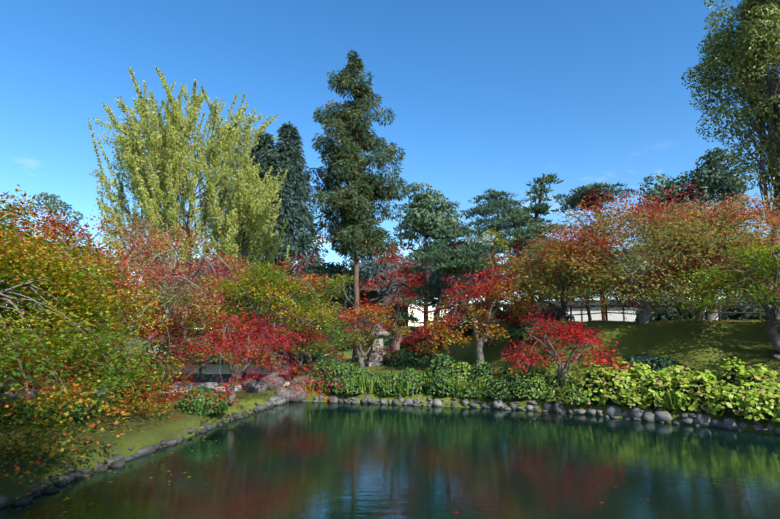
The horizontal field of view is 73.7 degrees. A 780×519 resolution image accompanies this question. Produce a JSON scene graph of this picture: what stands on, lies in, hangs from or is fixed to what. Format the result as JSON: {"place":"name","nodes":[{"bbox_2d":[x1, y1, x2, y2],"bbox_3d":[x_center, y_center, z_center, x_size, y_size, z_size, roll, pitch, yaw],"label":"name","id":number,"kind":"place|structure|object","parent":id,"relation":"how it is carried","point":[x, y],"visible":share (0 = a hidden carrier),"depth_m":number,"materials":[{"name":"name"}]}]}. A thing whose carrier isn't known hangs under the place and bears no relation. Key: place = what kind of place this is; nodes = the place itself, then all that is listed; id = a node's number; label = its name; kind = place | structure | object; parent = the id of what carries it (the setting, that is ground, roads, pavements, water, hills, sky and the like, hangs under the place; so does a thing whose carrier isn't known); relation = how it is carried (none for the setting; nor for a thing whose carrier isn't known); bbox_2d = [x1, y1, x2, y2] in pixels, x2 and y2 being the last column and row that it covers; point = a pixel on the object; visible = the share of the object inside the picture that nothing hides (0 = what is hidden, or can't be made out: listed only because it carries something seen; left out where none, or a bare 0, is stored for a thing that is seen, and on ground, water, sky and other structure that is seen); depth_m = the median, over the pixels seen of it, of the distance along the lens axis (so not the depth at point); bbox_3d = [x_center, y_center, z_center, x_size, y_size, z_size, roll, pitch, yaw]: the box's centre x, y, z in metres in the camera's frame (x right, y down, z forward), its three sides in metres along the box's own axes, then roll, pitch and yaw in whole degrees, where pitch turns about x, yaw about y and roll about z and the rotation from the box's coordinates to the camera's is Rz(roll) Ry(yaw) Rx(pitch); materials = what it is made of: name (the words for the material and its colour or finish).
{"place":"outdoors","nodes":[
{"label":"outdoors","id":0,"kind":"place"},
{"bbox_2d":[5,379,313,396],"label":"gravel path","id":1,"kind":"structure","parent":0,"point":[236,389],"depth_m":20.46,"materials":[{"name":"grey gravel"}]},
{"bbox_2d":[141,305,344,409],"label":"maple","id":2,"kind":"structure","parent":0,"point":[230,387],"depth_m":16.09,"materials":[{"name":"red plant"}]},
{"bbox_2d":[169,355,325,390],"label":"gravel path","id":3,"kind":"structure","parent":0,"point":[210,384],"depth_m":22.89,"materials":[{"name":"grey gravel"}]},
{"bbox_2d":[0,402,779,518],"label":"pond water","id":4,"kind":"structure","parent":0,"point":[320,460],"depth_m":10.04,"materials":[{"name":"green liquid"}]},
{"bbox_2d":[0,319,779,507],"bbox_3d":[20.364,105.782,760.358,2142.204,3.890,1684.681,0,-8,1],"label":"garden ground","id":5,"kind":"structure","parent":0,"point":[136,438],"depth_m":18.82,"materials":[{"name":"green plant"}]},
{"bbox_2d":[10,192,83,338],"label":"wispy tree","id":6,"kind":"object","parent":5,"relation":"on","point":[53,202],"visible":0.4,"depth_m":32.85,"materials":[{"name":"grey plant"}]},
{"bbox_2d":[0,330,97,431],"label":"maple","id":7,"kind":"object","parent":5,"relation":"on","point":[18,368],"visible":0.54,"depth_m":10.39,"materials":[{"name":"green plant"}]},
{"bbox_2d":[0,391,109,427],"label":"shrub","id":8,"kind":"object","parent":5,"relation":"on","point":[89,404],"visible":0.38,"depth_m":11.92,"materials":[{"name":"green plant"}]},
{"bbox_2d":[25,346,132,379],"bbox_3d":[-15.756,5.164,26.837,4.903,1.861,4.782,0,-8,1],"label":"understorey shrub","id":9,"kind":"object","parent":5,"relation":"on","point":[91,370],"visible":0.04,"depth_m":25.34,"materials":[{"name":"green plant"}]},
{"bbox_2d":[52,240,110,344],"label":"broadleaf tree","id":10,"kind":"object","parent":5,"relation":"on","point":[84,260],"depth_m":38.68,"materials":[{"name":"red plant"}]},
{"bbox_2d":[0,184,196,416],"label":"maple","id":11,"kind":"object","parent":5,"relation":"on","point":[74,242],"visible":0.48,"depth_m":14.56,"materials":[{"name":"orange plant"}]},
{"bbox_2d":[0,193,199,500],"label":"maple","id":12,"kind":"object","parent":5,"relation":"on","point":[19,272],"visible":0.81,"depth_m":11.11,"materials":[{"name":"green plant"}]},
{"bbox_2d":[7,241,245,384],"bbox_3d":[-9.863,2.201,18.813,9.192,5.753,9.619,0,-8,1],"label":"maple","id":13,"kind":"object","parent":5,"relation":"on","point":[181,302],"visible":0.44,"depth_m":19.11,"materials":[{"name":"orange plant"}]},
{"bbox_2d":[62,210,191,346],"bbox_3d":[-15.942,1.716,30.254,8.483,9.751,8.501,0,-8,1],"label":"red maple","id":14,"kind":"object","parent":5,"relation":"on","point":[148,229],"visible":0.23,"depth_m":30.27,"materials":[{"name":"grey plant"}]},
{"bbox_2d":[108,375,160,397],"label":"shrub","id":15,"kind":"object","parent":5,"relation":"on","point":[134,395],"visible":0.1,"depth_m":16.11,"materials":[{"name":"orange plant"}]},
{"bbox_2d":[0,402,277,507],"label":"bank rocks","id":16,"kind":"object","parent":5,"relation":"on","point":[115,461],"visible":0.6,"depth_m":10.37,"materials":[{"name":"grey stone"}]},
{"bbox_2d":[18,329,261,357],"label":"hedge","id":17,"kind":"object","parent":5,"relation":"on","point":[146,335],"depth_m":44.87,"materials":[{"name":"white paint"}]},
{"bbox_2d":[139,391,148,400],"bbox_3d":[-7.361,4.181,15.562,0.262,0.510,0.283,3,-8,-18],"label":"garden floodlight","id":18,"kind":"object","parent":5,"relation":"on","point":[143,392],"visible":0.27,"depth_m":15.52,"materials":[{"name":"black metal"}]},
{"bbox_2d":[52,223,274,356],"bbox_3d":[-10.489,2.023,24.733,9.806,7.725,9.260,0,-8,1],"label":"maple","id":19,"kind":"object","parent":5,"relation":"on","point":[226,275],"visible":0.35,"depth_m":24.48,"materials":[{"name":"red plant"}]},
{"bbox_2d":[138,282,205,328],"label":"tree","id":20,"kind":"object","parent":5,"relation":"on","point":[170,321],"depth_m":56.19,"materials":[{"name":"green plant"}]},
{"bbox_2d":[136,341,212,371],"bbox_3d":[-11.551,5.552,29.662,5.389,1.938,5.381,3,-8,-18],"label":"understorey shrub","id":21,"kind":"object","parent":5,"relation":"on","point":[160,348],"visible":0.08,"depth_m":28.76,"materials":[{"name":"green plant"}]},
{"bbox_2d":[88,67,278,343],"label":"ginkgo tree","id":22,"kind":"object","parent":5,"relation":"on","point":[170,150],"visible":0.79,"depth_m":41.63,"materials":[{"name":"yellow plant"}]},
{"bbox_2d":[176,386,228,415],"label":"shrub","id":23,"kind":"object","parent":5,"relation":"on","point":[197,406],"depth_m":14.77,"materials":[{"name":"green plant"}]},
{"bbox_2d":[149,253,283,349],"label":"maple","id":24,"kind":"object","parent":5,"relation":"on","point":[230,261],"visible":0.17,"depth_m":26.78,"materials":[{"name":"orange plant"}]},
{"bbox_2d":[177,263,257,346],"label":"broadleaf tree","id":25,"kind":"object","parent":5,"relation":"on","point":[188,274],"visible":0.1,"depth_m":34.57,"materials":[{"name":"red plant"}]},
{"bbox_2d":[154,350,294,382],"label":"garden wall","id":26,"kind":"structure","parent":5,"relation":"on","point":[214,375],"depth_m":23.69,"materials":[{"name":"white paint"}]},
{"bbox_2d":[193,152,291,350],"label":"ginkgo tree","id":27,"kind":"object","parent":5,"relation":"on","point":[258,201],"visible":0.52,"depth_m":40.95,"materials":[{"name":"yellow plant"}]},
{"bbox_2d":[164,257,352,375],"bbox_3d":[-5.481,2.753,22.742,7.899,5.569,8.580,0,-8,1],"label":"green maple","id":28,"kind":"object","parent":5,"relation":"on","point":[261,279],"visible":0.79,"depth_m":21.94,"materials":[{"name":"green plant"}]},
{"bbox_2d":[229,131,307,339],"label":"conifer tree","id":29,"kind":"object","parent":5,"relation":"on","point":[265,140],"visible":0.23,"depth_m":49.15,"materials":[{"name":"green plant"}]},
{"bbox_2d":[240,121,333,338],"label":"conifer tree","id":30,"kind":"object","parent":5,"relation":"on","point":[287,156],"visible":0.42,"depth_m":47.89,"materials":[{"name":"green plant"}]},
{"bbox_2d":[260,333,323,365],"bbox_3d":[-6.062,5.595,32.675,4.689,2.117,4.862,0,-8,1],"label":"understorey shrub","id":31,"kind":"object","parent":5,"relation":"on","point":[316,359],"visible":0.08,"depth_m":31.16,"materials":[{"name":"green plant"}]},
{"bbox_2d":[220,253,384,363],"bbox_3d":[-4.295,2.774,25.854,8.091,6.289,7.243,0,-8,1],"label":"orange maple","id":32,"kind":"object","parent":5,"relation":"on","point":[316,282],"visible":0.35,"depth_m":25.39,"materials":[{"name":"plant"}]},
{"bbox_2d":[257,321,347,372],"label":"maple tree","id":33,"kind":"object","parent":5,"relation":"on","point":[301,355],"visible":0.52,"depth_m":23.63,"materials":[{"name":"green plant"}]},
{"bbox_2d":[292,363,318,379],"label":"shrub","id":34,"kind":"object","parent":5,"relation":"on","point":[295,374],"visible":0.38,"depth_m":23.28,"materials":[{"name":"green plant"}]},
{"bbox_2d":[288,262,363,348],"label":"broadleaf tree","id":35,"kind":"object","parent":5,"relation":"on","point":[331,269],"visible":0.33,"depth_m":33.29,"materials":[{"name":"green plant"}]},
{"bbox_2d":[317,353,346,366],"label":"shrub","id":36,"kind":"object","parent":5,"relation":"on","point":[333,358],"visible":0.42,"depth_m":24.41,"materials":[{"name":"green plant"}]},
{"bbox_2d":[302,50,411,361],"bbox_3d":[-2.134,-3.692,32.649,6.925,20.087,6.530,0,-8,1],"label":"conifer tree","id":37,"kind":"object","parent":5,"relation":"on","point":[354,199],"visible":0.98,"depth_m":32.09,"materials":[{"name":"green plant"}]},
{"bbox_2d":[336,302,410,368],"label":"maple","id":38,"kind":"object","parent":5,"relation":"on","point":[361,360],"visible":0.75,"depth_m":25.81,"materials":[{"name":"plant"}]},
{"bbox_2d":[364,318,388,366],"bbox_3d":[-0.698,4.247,26.797,1.156,2.567,1.156,3,-8,-19],"label":"stone pagoda monument","id":39,"kind":"object","parent":5,"relation":"on","point":[371,356],"visible":0.48,"depth_m":26.42,"materials":[{"name":"stone"}]},
{"bbox_2d":[319,260,434,343],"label":"maple tree","id":40,"kind":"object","parent":5,"relation":"on","point":[363,301],"depth_m":56.89,"materials":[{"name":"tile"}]},
{"bbox_2d":[342,253,420,305],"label":"tree","id":41,"kind":"object","parent":5,"relation":"on","point":[367,267],"visible":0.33,"depth_m":56.69,"materials":[{"name":"red plant"}]},
{"bbox_2d":[0,318,773,518],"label":"fallen leaves","id":42,"kind":"object","parent":5,"relation":"on","point":[311,409],"visible":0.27,"depth_m":14.79,"materials":[{"name":"orange plant"}]},
{"bbox_2d":[344,245,434,364],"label":"red maple","id":43,"kind":"object","parent":5,"relation":"on","point":[396,342],"visible":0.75,"depth_m":27.92,"materials":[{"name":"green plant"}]},
{"bbox_2d":[382,348,427,367],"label":"shrub","id":44,"kind":"object","parent":5,"relation":"on","point":[409,358],"visible":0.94,"depth_m":25.65,"materials":[{"name":"green plant"}]},
{"bbox_2d":[383,326,449,354],"bbox_3d":[2.102,5.467,35.187,5.912,1.949,4.720,0,-8,1],"label":"understorey shrub","id":45,"kind":"object","parent":5,"relation":"on","point":[405,345],"visible":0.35,"depth_m":33.67,"materials":[{"name":"red plant"}]},
{"bbox_2d":[392,182,467,326],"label":"broadleaf tree","id":46,"kind":"object","parent":5,"relation":"on","point":[424,215],"visible":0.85,"depth_m":41.54,"materials":[{"name":"green plant"}]},
{"bbox_2d":[363,224,516,367],"bbox_3d":[2.777,1.926,28.604,7.919,7.952,6.563,-3,-8,19],"label":"niwaki pine","id":47,"kind":"object","parent":5,"relation":"on","point":[453,258],"visible":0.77,"depth_m":27.65,"materials":[{"name":"green plant"}]},
{"bbox_2d":[412,242,500,310],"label":"tree","id":48,"kind":"object","parent":5,"relation":"on","point":[435,278],"visible":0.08,"depth_m":53.47,"materials":[{"name":"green plant"}]},
{"bbox_2d":[441,303,504,330],"bbox_3d":[5.573,3.718,33.639,5.063,1.902,5.068,0,-8,1],"label":"understorey shrub","id":49,"kind":"object","parent":5,"relation":"on","point":[462,325],"visible":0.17,"depth_m":31.85,"materials":[{"name":"red plant"}]},
{"bbox_2d":[408,263,563,364],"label":"red maple","id":50,"kind":"object","parent":5,"relation":"on","point":[480,337],"visible":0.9,"depth_m":23.16,"materials":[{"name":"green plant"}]},
{"bbox_2d":[429,188,545,283],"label":"pine tree","id":51,"kind":"object","parent":5,"relation":"on","point":[488,221],"visible":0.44,"depth_m":41.98,"materials":[{"name":"green plant"}]},
{"bbox_2d":[437,227,537,346],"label":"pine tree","id":52,"kind":"object","parent":5,"relation":"on","point":[490,342],"visible":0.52,"depth_m":27.49,"materials":[{"name":"green plant"}]},
{"bbox_2d":[241,374,779,434],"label":"shore rocks","id":53,"kind":"object","parent":5,"relation":"on","point":[664,416],"visible":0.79,"depth_m":17.83,"materials":[{"name":"grey stone"}]},
{"bbox_2d":[294,374,744,415],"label":"shore reeds","id":54,"kind":"object","parent":5,"relation":"on","point":[369,388],"visible":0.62,"depth_m":18.73,"materials":[{"name":"green plant"}]},
{"bbox_2d":[493,340,553,384],"bbox_3d":[5.028,3.949,19.051,2.334,1.994,2.313,2,-8,-14],"label":"shrub","id":55,"kind":"object","parent":5,"relation":"on","point":[528,357],"visible":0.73,"depth_m":18.74,"materials":[{"name":"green plant"}]},
{"bbox_2d":[502,317,555,338],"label":"shrub","id":56,"kind":"object","parent":5,"relation":"on","point":[515,330],"visible":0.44,"depth_m":24.21,"materials":[{"name":"green plant"}]},
{"bbox_2d":[477,198,586,317],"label":"niwaki pine","id":57,"kind":"object","parent":5,"relation":"on","point":[525,221],"visible":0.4,"depth_m":29.91,"materials":[{"name":"green plant"}]},
{"bbox_2d":[503,172,563,299],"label":"pine tree","id":58,"kind":"object","parent":5,"relation":"on","point":[538,208],"visible":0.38,"depth_m":36.43,"materials":[{"name":"green plant"}]},
{"bbox_2d":[501,295,574,322],"bbox_3d":[9.212,3.148,32.224,4.926,1.910,4.572,0,-8,1],"label":"understorey shrub","id":59,"kind":"object","parent":5,"relation":"on","point":[558,310],"visible":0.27,"depth_m":31.19,"materials":[{"name":"red plant"}]},
{"bbox_2d":[310,354,779,421],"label":"shrub hedge","id":60,"kind":"object","parent":5,"relation":"on","point":[758,390],"visible":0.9,"depth_m":17.02,"materials":[{"name":"green plant"}]},
{"bbox_2d":[514,265,597,300],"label":"tree","id":61,"kind":"object","parent":5,"relation":"on","point":[549,295],"visible":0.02,"depth_m":56.32,"materials":[{"name":"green plant"}]},
{"bbox_2d":[500,314,634,385],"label":"red maple","id":62,"kind":"object","parent":5,"relation":"on","point":[579,339],"depth_m":18.19,"materials":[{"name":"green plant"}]},
{"bbox_2d":[494,240,654,320],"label":"maple","id":63,"kind":"object","parent":5,"relation":"on","point":[564,304],"visible":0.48,"depth_m":25.71,"materials":[{"name":"green plant"}]},
{"bbox_2d":[546,182,638,320],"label":"red pine tree","id":64,"kind":"object","parent":5,"relation":"on","point":[575,197],"visible":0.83,"depth_m":45.02,"materials":[{"name":"green plant"}]},
{"bbox_2d":[555,247,629,320],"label":"broadleaf tree","id":65,"kind":"object","parent":5,"relation":"on","point":[588,311],"visible":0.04,"depth_m":34.74,"materials":[{"name":"orange plant"}]},
{"bbox_2d":[491,181,779,323],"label":"tree","id":66,"kind":"object","parent":5,"relation":"on","point":[580,239],"visible":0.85,"depth_m":21.97,"materials":[{"name":"orange plant"}]},
{"bbox_2d":[549,299,726,321],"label":"temple wall","id":67,"kind":"structure","parent":5,"relation":"on","point":[611,317],"depth_m":49.89,"materials":[{"name":"white paint"}]},
{"bbox_2d":[610,352,692,379],"bbox_3d":[9.363,3.954,18.917,2.968,1.122,2.728,0,-8,1],"label":"shrub","id":68,"kind":"object","parent":5,"relation":"on","point":[655,363],"visible":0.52,"depth_m":18.07,"materials":[{"name":"green plant"}]},
{"bbox_2d":[612,240,698,298],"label":"tree","id":69,"kind":"object","parent":5,"relation":"on","point":[648,263],"visible":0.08,"depth_m":57.67,"materials":[{"name":"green plant"}]},
{"bbox_2d":[634,294,697,321],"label":"understorey shrub","id":70,"kind":"object","parent":5,"relation":"on","point":[659,317],"visible":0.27,"depth_m":30.46,"materials":[{"name":"green plant"}]},
{"bbox_2d":[570,302,764,320],"bbox_3d":[17.697,2.689,26.325,16.303,1.237,0.299,-2,-8,14],"label":"log fence","id":71,"kind":"object","parent":5,"relation":"on","point":[680,312],"visible":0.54,"depth_m":27.05,"materials":[{"name":"brown wood"}]},
{"bbox_2d":[628,170,719,300],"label":"broadleaf tree","id":72,"kind":"object","parent":5,"relation":"on","point":[665,185],"visible":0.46,"depth_m":39.21,"materials":[{"name":"green plant"}]},
{"bbox_2d":[616,235,779,318],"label":"tree","id":73,"kind":"object","parent":5,"relation":"on","point":[702,316],"visible":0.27,"depth_m":22.48,"materials":[{"name":"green plant"}]},
{"bbox_2d":[629,197,767,320],"bbox_3d":[17.888,0.037,29.498,8.352,7.348,8.639,-5,-9,33],"label":"maple","id":74,"kind":"object","parent":5,"relation":"on","point":[710,316],"visible":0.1,"depth_m":29.39,"materials":[{"name":"orange plant"}]},
{"bbox_2d":[628,183,779,319],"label":"tree","id":75,"kind":"object","parent":5,"relation":"on","point":[753,211],"visible":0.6,"depth_m":21.22,"materials":[{"name":"orange plant"}]},
{"bbox_2d":[685,147,749,301],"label":"broadleaf tree","id":76,"kind":"object","parent":5,"relation":"on","point":[715,172],"visible":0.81,"depth_m":37.60,"materials":[{"name":"green plant"}]},
{"bbox_2d":[665,240,779,358],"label":"green maple","id":77,"kind":"object","parent":5,"relation":"on","point":[773,315],"visible":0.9,"depth_m":17.91,"materials":[{"name":"green plant"}]},
{"bbox_2d":[681,0,779,307],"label":"tall tree","id":78,"kind":"object","parent":5,"relation":"on","point":[752,52],"visible":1,"depth_m":24.71,"materials":[{"name":"green plant"}]},
{"bbox_2d":[715,294,772,320],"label":"understorey shrub","id":79,"kind":"object","parent":5,"relation":"on","point":[733,316],"visible":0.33,"depth_m":31.29,"materials":[{"name":"green plant"}]},
{"bbox_2d":[727,234,769,294],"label":"tree","id":80,"kind":"object","parent":5,"relation":"on","point":[750,246],"visible":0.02,"depth_m":53.28,"materials":[{"name":"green plant"}]},
{"bbox_2d":[0,0,779,328],"label":"sky","id":81,"kind":"structure","parent":0,"point":[500,95],"materials":[{"name":"blue"}]}
]}

